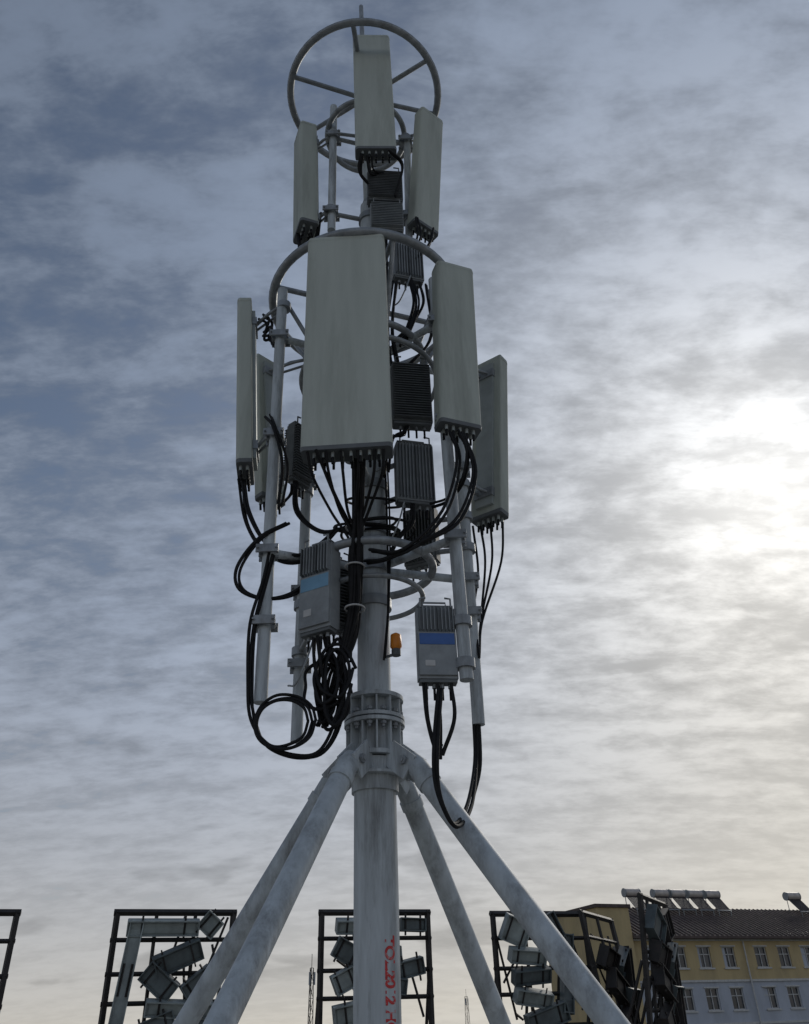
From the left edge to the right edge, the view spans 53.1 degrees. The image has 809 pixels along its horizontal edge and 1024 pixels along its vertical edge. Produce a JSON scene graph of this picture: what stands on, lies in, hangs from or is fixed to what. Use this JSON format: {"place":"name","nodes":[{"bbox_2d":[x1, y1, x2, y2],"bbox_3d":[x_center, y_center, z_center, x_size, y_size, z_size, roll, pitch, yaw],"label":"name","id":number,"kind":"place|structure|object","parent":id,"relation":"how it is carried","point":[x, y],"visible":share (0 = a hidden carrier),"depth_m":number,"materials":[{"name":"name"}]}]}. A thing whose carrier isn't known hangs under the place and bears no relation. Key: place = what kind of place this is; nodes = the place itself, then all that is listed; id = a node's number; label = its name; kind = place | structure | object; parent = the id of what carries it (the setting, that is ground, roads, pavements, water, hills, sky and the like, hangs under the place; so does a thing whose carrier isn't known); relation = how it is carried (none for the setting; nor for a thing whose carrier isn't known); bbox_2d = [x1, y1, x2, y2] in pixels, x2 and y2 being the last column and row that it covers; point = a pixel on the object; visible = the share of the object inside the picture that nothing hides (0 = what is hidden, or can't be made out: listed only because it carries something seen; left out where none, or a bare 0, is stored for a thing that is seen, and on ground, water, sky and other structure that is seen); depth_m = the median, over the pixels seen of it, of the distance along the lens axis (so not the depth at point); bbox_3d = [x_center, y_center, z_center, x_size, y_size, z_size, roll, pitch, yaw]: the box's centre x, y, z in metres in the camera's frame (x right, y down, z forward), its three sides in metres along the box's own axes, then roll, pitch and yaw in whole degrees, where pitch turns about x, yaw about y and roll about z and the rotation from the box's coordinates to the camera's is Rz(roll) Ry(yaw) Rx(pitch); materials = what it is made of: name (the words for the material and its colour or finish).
{"place":"outdoors","nodes":[
{"label":"outdoors","id":0,"kind":"place"},
{"bbox_2d":[0,909,21,1010],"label":"rooftop sign letter","id":1,"kind":"object","parent":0,"point":[11,940],"visible":1,"depth_m":11.31,"materials":[{"name":"black metal"}]},
{"bbox_2d":[98,908,236,1023],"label":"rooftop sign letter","id":2,"kind":"object","parent":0,"point":[159,981],"visible":0.83,"depth_m":11.58,"materials":[{"name":"black metal"}]},
{"bbox_2d":[315,909,434,1023],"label":"rooftop sign letter","id":3,"kind":"object","parent":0,"point":[341,979],"visible":0.51,"depth_m":12.27,"materials":[{"name":"black metal"}]},
{"bbox_2d":[0,0,808,1023],"label":"sky","id":4,"kind":"structure","parent":0,"point":[624,184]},
{"bbox_2d":[489,911,593,1023],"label":"rooftop sign letter","id":5,"kind":"object","parent":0,"point":[561,1010],"visible":0.66,"depth_m":12.92,"materials":[{"name":"black metal"}]},
{"bbox_2d":[577,909,640,1023],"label":"rooftop sign letter","id":6,"kind":"object","parent":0,"point":[617,965],"visible":0.85,"depth_m":13.45,"materials":[{"name":"black metal"}]},
{"bbox_2d":[627,892,687,1023],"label":"rooftop sign letter","id":7,"kind":"object","parent":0,"point":[657,927],"visible":1,"depth_m":12.90,"materials":[{"name":"black metal"}]},
{"label":"ground","id":8,"kind":"structure","parent":0,"visible":0},
{"bbox_2d":[308,967,315,1023],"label":"lattice mast","id":9,"kind":"object","parent":8,"relation":"on","point":[311,973],"visible":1,"depth_m":129.32,"materials":[{"name":"metal"}]},
{"bbox_2d":[173,5,630,1023],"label":"telecom monopole","id":10,"kind":"object","parent":8,"relation":"on","point":[377,765],"visible":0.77,"depth_m":5.07,"materials":[{"name":"metal"}]},
{"bbox_2d":[236,298,290,491],"bbox_3d":[-1.163,-0.994,6.450,0.585,1.842,0.333,-12,-34,15],"label":"panel antenna","id":11,"kind":"object","parent":10,"relation":"attached to","point":[248,446],"visible":0.88,"depth_m":6.31,"materials":[{"name":"plastic"}]},
{"bbox_2d":[254,353,313,514],"bbox_3d":[-1.038,-0.716,6.948,0.645,1.667,0.278,-10,-33,12],"label":"panel antenna","id":12,"kind":"object","parent":10,"relation":"attached to","point":[264,377],"visible":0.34,"depth_m":6.96,"materials":[{"name":"plastic"}]},
{"bbox_2d":[283,416,313,498],"bbox_3d":[-0.785,-0.358,6.331,0.213,0.692,0.453,-10,-33,12],"label":"remote radio unit","id":13,"kind":"object","parent":10,"relation":"attached to","point":[299,471],"visible":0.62,"depth_m":6.15,"materials":[{"name":"metal"}]},
{"bbox_2d":[293,121,337,244],"bbox_3d":[-0.896,-3.254,8.009,0.387,1.645,0.396,11,-35,-19],"label":"panel antenna","id":14,"kind":"object","parent":10,"relation":"attached to","point":[307,216],"visible":0.82,"depth_m":7.86,"materials":[{"name":"plastic"}]},
{"bbox_2d":[291,534,340,657],"bbox_3d":[-0.661,0.665,5.469,0.255,0.792,0.820,12,-35,-20],"label":"remote radio unit","id":15,"kind":"object","parent":10,"relation":"attached to","point":[317,603],"visible":0.95,"depth_m":5.21,"materials":[{"name":"metal"}]},
{"bbox_2d":[332,553,348,641],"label":"remote radio unit","id":16,"kind":"object","parent":10,"relation":"attached to","point":[344,588],"visible":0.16,"depth_m":5.48,"materials":[{"name":"metal"}]},
{"bbox_2d":[300,234,393,470],"bbox_3d":[-0.417,-1.193,5.919,0.635,2.195,0.280,-2,-33,0],"label":"panel antenna","id":17,"kind":"object","parent":10,"relation":"attached to","point":[346,403],"visible":0.97,"depth_m":5.71,"materials":[{"name":"plastic"}]},
{"bbox_2d":[353,35,396,163],"bbox_3d":[-0.309,-4.115,8.105,0.422,2.066,0.260,-2,-33,0],"label":"panel antenna","id":18,"kind":"object","parent":10,"relation":"attached to","point":[375,136],"visible":0.83,"depth_m":7.92,"materials":[{"name":"plastic"}]},
{"bbox_2d":[363,166,402,207],"bbox_3d":[-0.208,-2.948,7.661,0.386,0.571,0.395,-2,-33,0],"label":"remote radio unit","id":19,"kind":"object","parent":10,"relation":"attached to","point":[381,187],"visible":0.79,"depth_m":7.49,"materials":[{"name":"metal"}]},
{"bbox_2d":[370,198,403,233],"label":"remote radio unit","id":20,"kind":"object","parent":10,"relation":"attached to","point":[387,215],"visible":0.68,"depth_m":7.30,"materials":[{"name":"metal"}]},
{"bbox_2d":[386,633,401,658],"bbox_3d":[-0.095,0.870,5.247,0.171,0.155,0.074,-22,-38,28],"label":"warning lamp","id":21,"kind":"object","parent":10,"relation":"attached to","point":[395,643],"visible":1,"depth_m":5.20,"materials":[{"name":"orange plastic"}]},
{"bbox_2d":[388,242,423,289],"bbox_3d":[-0.116,-2.114,7.113,0.584,0.612,0.264,-13,-34,17],"label":"remote radio unit","id":22,"kind":"object","parent":10,"relation":"attached to","point":[406,264],"visible":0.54,"depth_m":6.99,"materials":[{"name":"metal"}]},
{"bbox_2d":[383,437,435,519],"bbox_3d":[-0.056,-0.222,5.915,0.561,0.691,0.260,-12,-34,16],"label":"remote radio unit","id":23,"kind":"object","parent":10,"relation":"attached to","point":[412,465],"visible":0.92,"depth_m":5.83,"materials":[{"name":"metal"}]},
{"bbox_2d":[390,356,432,438],"bbox_3d":[-0.079,-0.825,6.234,0.622,0.751,0.302,-17,-36,22],"label":"remote radio unit","id":24,"kind":"object","parent":10,"relation":"attached to","point":[411,403],"visible":0.91,"depth_m":6.09,"materials":[{"name":"metal"}]},
{"bbox_2d":[401,107,442,242],"bbox_3d":[0.190,-3.295,7.977,0.353,1.806,0.355,21,-39,-32],"label":"panel antenna","id":25,"kind":"object","parent":10,"relation":"attached to","point":[424,195],"visible":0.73,"depth_m":7.85,"materials":[{"name":"plastic"}]},
{"bbox_2d":[403,508,475,581],"bbox_3d":[0.254,0.195,6.064,0.532,0.652,0.183,-10,-33,12],"label":"remote radio unit","id":26,"kind":"object","parent":10,"relation":"attached to","point":[422,524],"visible":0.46,"depth_m":6.05,"materials":[{"name":"metal"}]},
{"bbox_2d":[415,597,475,700],"bbox_3d":[0.246,0.834,4.946,0.351,0.651,0.164,-2,-33,0],"label":"remote radio unit","id":27,"kind":"object","parent":10,"relation":"attached to","point":[440,662],"visible":0.97,"depth_m":4.90,"materials":[{"name":"metal"}]},
{"bbox_2d":[428,260,481,445],"bbox_3d":[0.382,-1.233,6.234,0.375,1.760,0.233,9,-34,-16],"label":"panel antenna","id":28,"kind":"object","parent":10,"relation":"attached to","point":[456,386],"visible":0.85,"depth_m":6.10,"materials":[{"name":"plastic"}]},
{"bbox_2d":[459,355,508,534],"bbox_3d":[0.632,-0.607,6.756,0.587,1.761,0.327,8,-34,-15],"label":"panel antenna","id":29,"kind":"object","parent":10,"relation":"attached to","point":[490,502],"visible":0.69,"depth_m":6.62,"materials":[{"name":"plastic"}]},
{"bbox_2d":[465,996,469,1023],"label":"lattice mast","id":30,"kind":"object","parent":8,"relation":"on","point":[467,1020],"visible":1,"depth_m":255.40,"materials":[{"name":"metal"}]},
{"bbox_2d":[549,907,808,1023],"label":"walls","id":31,"kind":"structure","parent":8,"relation":"on","point":[620,917],"depth_m":65.44,"materials":[{"name":"yellow paint"}]},
{"bbox_2d":[567,904,808,1023],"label":"trim","id":32,"kind":"structure","parent":31,"relation":"attached to","point":[806,965],"depth_m":65.99,"materials":[{"name":"paint"}]},
{"bbox_2d":[612,946,808,1009],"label":"window panes","id":33,"kind":"object","parent":31,"relation":"attached to","point":[738,991],"visible":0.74,"depth_m":66.06,"materials":[{"name":"grey glass"}]},
{"bbox_2d":[628,907,808,938],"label":"roof","id":34,"kind":"structure","parent":31,"relation":"on","point":[762,924],"depth_m":69.99,"materials":[{"name":"tile"}]},
{"bbox_2d":[621,888,645,913],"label":"solar water heater","id":35,"kind":"object","parent":34,"relation":"on","point":[630,893],"visible":0.69,"depth_m":71.43,"materials":[{"name":"metal"}]},
{"bbox_2d":[650,889,679,914],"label":"solar water heater","id":36,"kind":"object","parent":34,"relation":"on","point":[661,894],"visible":0.86,"depth_m":72.33,"materials":[{"name":"metal"}]},
{"bbox_2d":[668,889,696,915],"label":"solar water heater","id":37,"kind":"object","parent":34,"relation":"on","point":[680,895],"visible":0.96,"depth_m":72.68,"materials":[{"name":"metal"}]},
{"bbox_2d":[685,890,714,915],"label":"solar water heater","id":38,"kind":"object","parent":34,"relation":"on","point":[695,896],"visible":0.92,"depth_m":73.33,"materials":[{"name":"metal"}]},
{"bbox_2d":[702,890,731,915],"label":"solar water heater","id":39,"kind":"object","parent":34,"relation":"on","point":[712,896],"visible":0.92,"depth_m":73.90,"materials":[{"name":"metal"}]},
{"bbox_2d":[782,892,808,915],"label":"solar water heater","id":40,"kind":"object","parent":34,"relation":"on","point":[794,898],"visible":0.95,"depth_m":76.86,"materials":[{"name":"metal"}]}
]}

